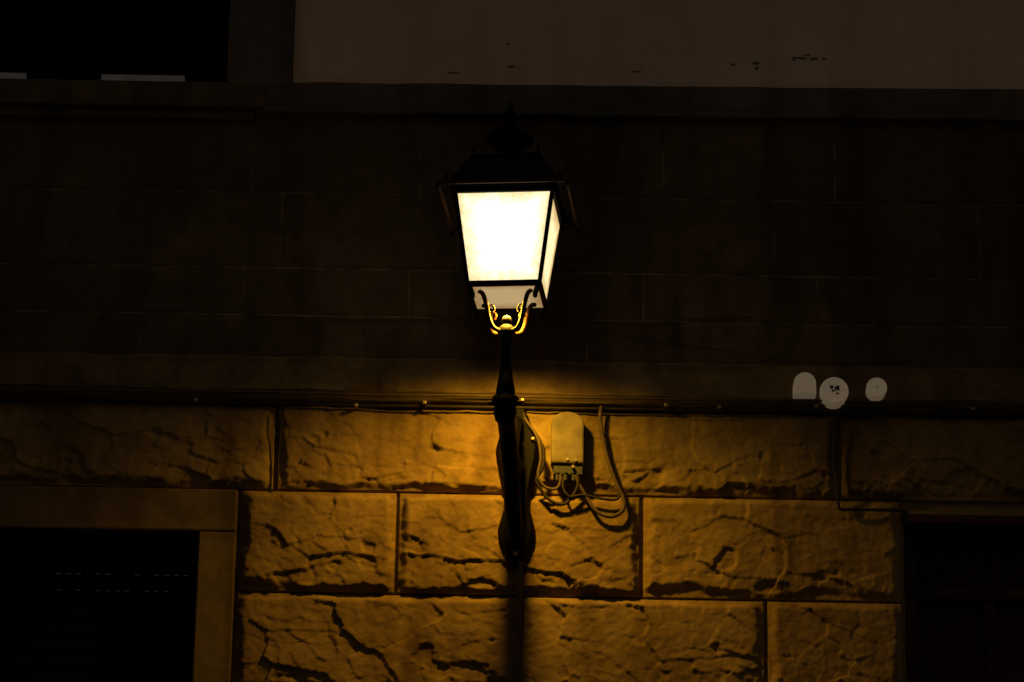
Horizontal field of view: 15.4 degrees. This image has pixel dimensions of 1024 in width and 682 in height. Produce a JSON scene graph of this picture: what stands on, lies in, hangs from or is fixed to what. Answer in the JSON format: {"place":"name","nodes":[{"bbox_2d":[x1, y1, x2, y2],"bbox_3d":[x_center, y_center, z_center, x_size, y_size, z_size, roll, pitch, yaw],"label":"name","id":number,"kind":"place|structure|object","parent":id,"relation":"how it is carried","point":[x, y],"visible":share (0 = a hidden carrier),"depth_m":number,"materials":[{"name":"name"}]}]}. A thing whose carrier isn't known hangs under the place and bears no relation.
{"place":"outdoors","nodes":[
{"label":"outdoors","id":0,"kind":"place"},
{"bbox_2d":[192,532,236,681],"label":"window jamb","id":1,"kind":"object","parent":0,"point":[214,616],"depth_m":11.73,"materials":[{"name":"brown stone"}]},
{"bbox_2d":[231,406,905,681],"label":"joint","id":2,"kind":"object","parent":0,"point":[640,557],"visible":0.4,"depth_m":11.82,"materials":[{"name":"brown concrete"}]},
{"bbox_2d":[902,514,1023,533],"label":"door lintel trim","id":3,"kind":"structure","parent":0,"point":[965,524],"depth_m":11.88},
{"bbox_2d":[915,533,1023,681],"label":"door leaf","id":4,"kind":"object","parent":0,"point":[950,641],"depth_m":11.94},
{"bbox_2d":[916,533,1023,591],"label":"door transom grille","id":5,"kind":"object","parent":4,"relation":"attached to","point":[973,572],"depth_m":11.94,"materials":[{"name":"black metal"}]},
{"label":"ground","id":6,"kind":"structure","parent":0,"visible":0},
{"bbox_2d":[0,7,227,79],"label":"dark room","id":7,"kind":"object","parent":6,"relation":"on","point":[112,36],"depth_m":12.88,"materials":[{"name":"black"}]},
{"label":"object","id":8,"kind":"object","parent":6,"relation":"on","visible":0},
{"bbox_2d":[0,486,238,544],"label":"window lintel","id":9,"kind":"structure","parent":8,"relation":"attached to","point":[95,511],"depth_m":11.84,"materials":[{"name":"brown stone"}]},
{"bbox_2d":[0,542,197,681],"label":"roller shutter","id":10,"kind":"object","parent":9,"relation":"attached to","point":[67,632],"visible":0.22,"depth_m":11.87,"materials":[{"name":"black metal"}]},
{"bbox_2d":[56,573,188,591],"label":"roller shutter light slots","id":11,"kind":"object","parent":10,"relation":"attached to","point":[118,590],"visible":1,"depth_m":11.91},
{"bbox_2d":[0,401,1023,681],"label":"rusticated stone blocks","id":12,"kind":"structure","parent":8,"relation":"attached to","point":[724,545],"depth_m":11.83,"materials":[{"name":"stone"}]},
{"bbox_2d":[436,101,579,566],"bbox_3d":[-0.004,-0.051,11.755,0.411,1.409,0.645,-1,-20,6],"label":"street lamp","id":13,"kind":"object","parent":12,"relation":"attached to","point":[511,214],"visible":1,"depth_m":11.62,"materials":[{"name":"metal"}]},
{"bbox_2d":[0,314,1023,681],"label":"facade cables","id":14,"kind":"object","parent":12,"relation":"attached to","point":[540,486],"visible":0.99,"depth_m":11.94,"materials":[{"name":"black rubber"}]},
{"bbox_2d":[550,412,583,481],"bbox_3d":[0.174,0.341,11.909,0.104,0.226,0.088,1,-20,0],"label":"junction box","id":15,"kind":"object","parent":12,"relation":"attached to","point":[567,444],"visible":1,"depth_m":11.87,"materials":[{"name":"beige plastic"}]},
{"bbox_2d":[0,351,1023,417],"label":"string course","id":16,"kind":"object","parent":8,"relation":"attached to","point":[194,372],"visible":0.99,"depth_m":11.99,"materials":[{"name":"stone"}]},
{"bbox_2d":[0,116,1023,368],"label":"ashlar blocks","id":17,"kind":"structure","parent":16,"relation":"on","point":[866,244],"depth_m":12.19,"materials":[{"name":"stone"}]},
{"bbox_2d":[255,82,1023,124],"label":"band moulding","id":18,"kind":"object","parent":17,"relation":"on","point":[693,103],"visible":1,"depth_m":12.33,"materials":[{"name":"stone"}]},
{"bbox_2d":[793,372,815,398],"bbox_3d":[0.923,0.142,11.952,0.070,0.073,0.072,1,-20,0],"label":"rounded siren box","id":19,"kind":"object","parent":16,"relation":"attached to","point":[804,385],"visible":1,"depth_m":11.92,"materials":[{"name":"white plastic"}]},
{"bbox_2d":[820,377,848,408],"bbox_3d":[1.014,0.165,11.942,0.091,0.091,0.065,1,-20,0],"label":"round wall plaque","id":20,"kind":"object","parent":16,"relation":"attached to","point":[834,391],"visible":1,"depth_m":11.91,"materials":[{"name":"white plastic"}]},
{"bbox_2d":[866,378,886,400],"bbox_3d":[1.148,0.155,11.947,0.066,0.066,0.065,1,-20,0],"label":"round vent cover","id":21,"kind":"object","parent":16,"relation":"attached to","point":[876,389],"visible":1,"depth_m":11.92,"materials":[{"name":"white plastic"}]},
{"bbox_2d":[0,115,1023,365],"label":"joint","id":22,"kind":"object","parent":8,"relation":"on","point":[556,271],"depth_m":12.16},
{"bbox_2d":[0,107,253,122],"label":"window sill base","id":23,"kind":"object","parent":22,"relation":"attached to","point":[121,114],"visible":1,"depth_m":12.30,"materials":[{"name":"stone"}]},
{"bbox_2d":[0,78,264,114],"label":"window sill","id":24,"kind":"structure","parent":22,"relation":"on","point":[125,94],"depth_m":12.29,"materials":[{"name":"stone"}]},
{"bbox_2d":[0,73,26,78],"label":"window rail","id":25,"kind":"object","parent":24,"relation":"on","point":[14,75],"depth_m":12.38,"materials":[{"name":"grey metal"}]},
{"bbox_2d":[101,74,184,80],"bbox_3d":[-1.207,-0.847,12.388,0.273,0.042,0.024,1,-20,0],"label":"window rail","id":26,"kind":"object","parent":24,"relation":"on","point":[142,77],"depth_m":12.38,"materials":[{"name":"grey metal"}]},
{"bbox_2d":[226,0,294,85],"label":"window jamb","id":27,"kind":"object","parent":24,"relation":"on","point":[260,41],"depth_m":12.39,"materials":[{"name":"stone"}]},
{"bbox_2d":[292,0,1023,127],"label":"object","id":28,"kind":"object","parent":22,"relation":"on","point":[1011,126],"visible":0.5,"depth_m":12.34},
{"bbox_2d":[292,0,1023,89],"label":"plaster wall","id":29,"kind":"structure","parent":28,"relation":"attached to","point":[929,44],"depth_m":12.42,"materials":[{"name":"beige paint"}]},
{"bbox_2d":[448,43,825,72],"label":"plaster flakes","id":30,"kind":"object","parent":29,"relation":"attached to","point":[755,63],"visible":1,"depth_m":12.40,"materials":[{"name":"brown paint"}]},
{"bbox_2d":[903,530,1023,681],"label":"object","id":31,"kind":"object","parent":8,"relation":"attached to","point":[989,598],"visible":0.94,"depth_m":11.90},
{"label":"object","id":32,"kind":"object","parent":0,"visible":0},
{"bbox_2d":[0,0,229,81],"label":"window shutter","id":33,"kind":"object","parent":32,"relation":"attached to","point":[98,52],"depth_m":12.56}
]}

